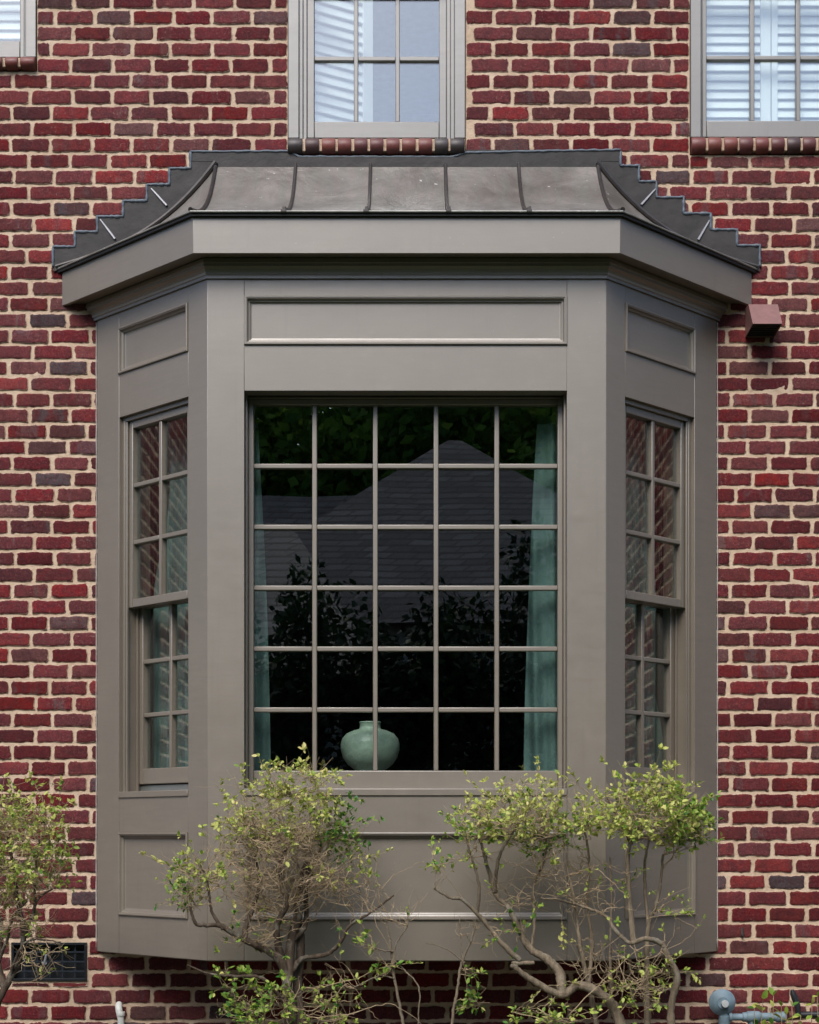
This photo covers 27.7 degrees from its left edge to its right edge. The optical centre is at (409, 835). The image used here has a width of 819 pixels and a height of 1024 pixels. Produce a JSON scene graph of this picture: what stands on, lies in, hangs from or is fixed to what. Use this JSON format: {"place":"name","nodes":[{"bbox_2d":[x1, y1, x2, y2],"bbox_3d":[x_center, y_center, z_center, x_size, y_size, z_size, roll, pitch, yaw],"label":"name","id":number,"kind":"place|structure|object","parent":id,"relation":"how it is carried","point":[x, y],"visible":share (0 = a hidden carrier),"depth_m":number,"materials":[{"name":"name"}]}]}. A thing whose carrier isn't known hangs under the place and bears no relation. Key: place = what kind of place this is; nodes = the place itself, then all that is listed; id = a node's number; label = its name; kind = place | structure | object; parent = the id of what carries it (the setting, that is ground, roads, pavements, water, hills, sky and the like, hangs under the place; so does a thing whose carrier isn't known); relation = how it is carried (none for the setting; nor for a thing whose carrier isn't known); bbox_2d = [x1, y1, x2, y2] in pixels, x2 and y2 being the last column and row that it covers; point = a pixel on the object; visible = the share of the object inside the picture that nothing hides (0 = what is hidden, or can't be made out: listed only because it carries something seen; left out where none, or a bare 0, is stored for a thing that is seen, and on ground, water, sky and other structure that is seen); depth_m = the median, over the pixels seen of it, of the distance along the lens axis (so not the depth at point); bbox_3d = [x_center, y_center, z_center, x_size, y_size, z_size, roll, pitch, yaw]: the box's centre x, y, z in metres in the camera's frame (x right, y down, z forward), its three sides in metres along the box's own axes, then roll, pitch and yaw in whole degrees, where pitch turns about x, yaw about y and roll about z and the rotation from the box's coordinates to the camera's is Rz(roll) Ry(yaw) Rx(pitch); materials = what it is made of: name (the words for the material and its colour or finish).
{"place":"outdoors","nodes":[
{"label":"outdoors","id":0,"kind":"place"},
{"label":"ground","id":1,"kind":"structure","parent":0,"visible":0},
{"bbox_2d":[0,0,818,1023],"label":"brick house","id":2,"kind":"structure","parent":1,"relation":"on","point":[584,208],"depth_m":8.07,"materials":[{"name":"red brick"}]},
{"bbox_2d":[0,0,19,38],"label":"window shutter","id":3,"kind":"object","parent":2,"relation":"attached to","point":[9,25],"depth_m":8.22,"materials":[{"name":"white paint"}]},
{"bbox_2d":[0,2,19,40],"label":"room","id":4,"kind":"object","parent":2,"relation":"attached to","point":[9,21],"depth_m":10.84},
{"bbox_2d":[0,0,36,71],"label":"window","id":5,"kind":"structure","parent":2,"relation":"in","point":[15,56],"depth_m":8.10,"materials":[{"name":"paint"}]},
{"bbox_2d":[11,942,86,980],"bbox_3d":[-1.758,0.615,8.122,0.369,0.188,0.090,0,0,0],"label":"foundation vent","id":6,"kind":"object","parent":2,"relation":"attached to","point":[77,951],"visible":0.84,"depth_m":8.16,"materials":[{"name":"black metal"}]},
{"bbox_2d":[115,1001,124,1023],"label":"drain pipe","id":7,"kind":"object","parent":2,"relation":"attached to","point":[120,1013],"visible":1,"depth_m":8.03,"materials":[{"name":"white plastic"}]},
{"bbox_2d":[151,423,270,770],"bbox_3d":[-0.993,-1.103,7.916,0.783,1.620,0.129,0,0,37],"label":"curtain","id":8,"kind":"object","parent":2,"relation":"hanging from","point":[177,553],"visible":0.34,"depth_m":8.01,"materials":[{"name":"teal fabric"}]},
{"bbox_2d":[315,0,372,121],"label":"window shutter","id":9,"kind":"object","parent":2,"relation":"attached to","point":[365,70],"depth_m":8.34,"materials":[{"name":"white paint"}]},
{"bbox_2d":[341,721,399,770],"bbox_3d":[-0.186,-0.415,7.843,0.278,0.246,0.278,0,0,0],"label":"vase","id":10,"kind":"object","parent":2,"relation":"on","point":[357,749],"visible":0.78,"depth_m":7.75,"materials":[{"name":"green ceramic"}]},
{"bbox_2d":[288,0,464,155],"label":"window","id":11,"kind":"structure","parent":2,"relation":"in","point":[445,137],"depth_m":8.12,"materials":[{"name":"paint"}]},
{"bbox_2d":[315,0,438,121],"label":"room","id":12,"kind":"object","parent":2,"relation":"attached to","point":[419,82],"visible":0.09,"depth_m":10.76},
{"bbox_2d":[150,396,662,784],"bbox_3d":[0.000,-0.986,10.864,5.200,3.254,4.898,0,0,0],"label":"room","id":13,"kind":"object","parent":2,"relation":"attached to","point":[406,558],"visible":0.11,"depth_m":13.31,"materials":[{"name":"black"}]},
{"bbox_2d":[51,148,761,960],"bbox_3d":[-0.015,-1.392,7.871,3.464,3.919,1.044,0,0,0],"label":"bay window","id":14,"kind":"structure","parent":2,"relation":"in","point":[567,273],"depth_m":7.58,"materials":[{"name":"beige paint"}]},
{"bbox_2d":[524,422,662,770],"bbox_3d":[0.929,-1.103,7.897,0.872,1.620,0.170,0,0,-34],"label":"curtain","id":15,"kind":"object","parent":2,"relation":"hanging from","point":[540,735],"visible":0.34,"depth_m":7.75,"materials":[{"name":"teal fabric"}]},
{"bbox_2d":[707,0,770,120],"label":"window shutter","id":16,"kind":"object","parent":2,"relation":"attached to","point":[763,48],"depth_m":8.22,"materials":[{"name":"white paint"}]},
{"bbox_2d":[690,0,818,154],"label":"window","id":17,"kind":"structure","parent":2,"relation":"in","point":[751,137],"depth_m":8.13,"materials":[{"name":"paint"}]},
{"bbox_2d":[707,6,818,118],"bbox_3d":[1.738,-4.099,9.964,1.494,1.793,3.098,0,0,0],"label":"window blind","id":18,"kind":"object","parent":2,"relation":"attached to","point":[759,62],"depth_m":10.50,"materials":[{"name":"white plastic"}]},
{"bbox_2d":[745,304,781,337],"bbox_3d":[1.708,-2.500,8.019,0.142,0.141,0.180,0,0,0],"label":"vent hood","id":19,"kind":"object","parent":2,"relation":"attached to","point":[763,320],"visible":1,"depth_m":8.00,"materials":[{"name":"pink paint"}]},
{"bbox_2d":[709,989,818,1023],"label":"gas regulator","id":20,"kind":"object","parent":2,"relation":"attached to","point":[722,1002],"visible":0.96,"depth_m":7.99,"materials":[{"name":"blue paint"}]},
{"bbox_2d":[771,0,818,120],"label":"window shutter","id":21,"kind":"object","parent":2,"relation":"attached to","point":[776,67],"depth_m":8.22,"materials":[{"name":"white paint"}]},
{"label":"planting bed","id":22,"kind":"structure","parent":1,"relation":"on","visible":0},
{"bbox_2d":[0,770,81,1006],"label":"shrub","id":23,"kind":"object","parent":22,"relation":"on","point":[37,854],"visible":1,"depth_m":7.07,"materials":[{"name":"green plant"}]},
{"bbox_2d":[139,742,422,1023],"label":"shrub","id":24,"kind":"object","parent":22,"relation":"on","point":[291,997],"visible":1,"depth_m":7.05,"materials":[{"name":"green plant"}]},
{"bbox_2d":[321,862,426,1023],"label":"sapling","id":25,"kind":"object","parent":22,"relation":"on","point":[372,947],"visible":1,"depth_m":7.03,"materials":[{"name":"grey plant"}]},
{"bbox_2d":[426,889,499,1023],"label":"sapling","id":26,"kind":"object","parent":22,"relation":"on","point":[465,1000],"visible":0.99,"depth_m":7.06,"materials":[{"name":"green plant"}]},
{"bbox_2d":[418,743,724,1023],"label":"shrub","id":27,"kind":"object","parent":22,"relation":"on","point":[680,826],"visible":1,"depth_m":7.06,"materials":[{"name":"green plant"}]},
{"bbox_2d":[747,987,818,1023],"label":"plant","id":28,"kind":"object","parent":22,"relation":"on","point":[764,996],"visible":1,"depth_m":7.83,"materials":[{"name":"green plant"}]}
]}

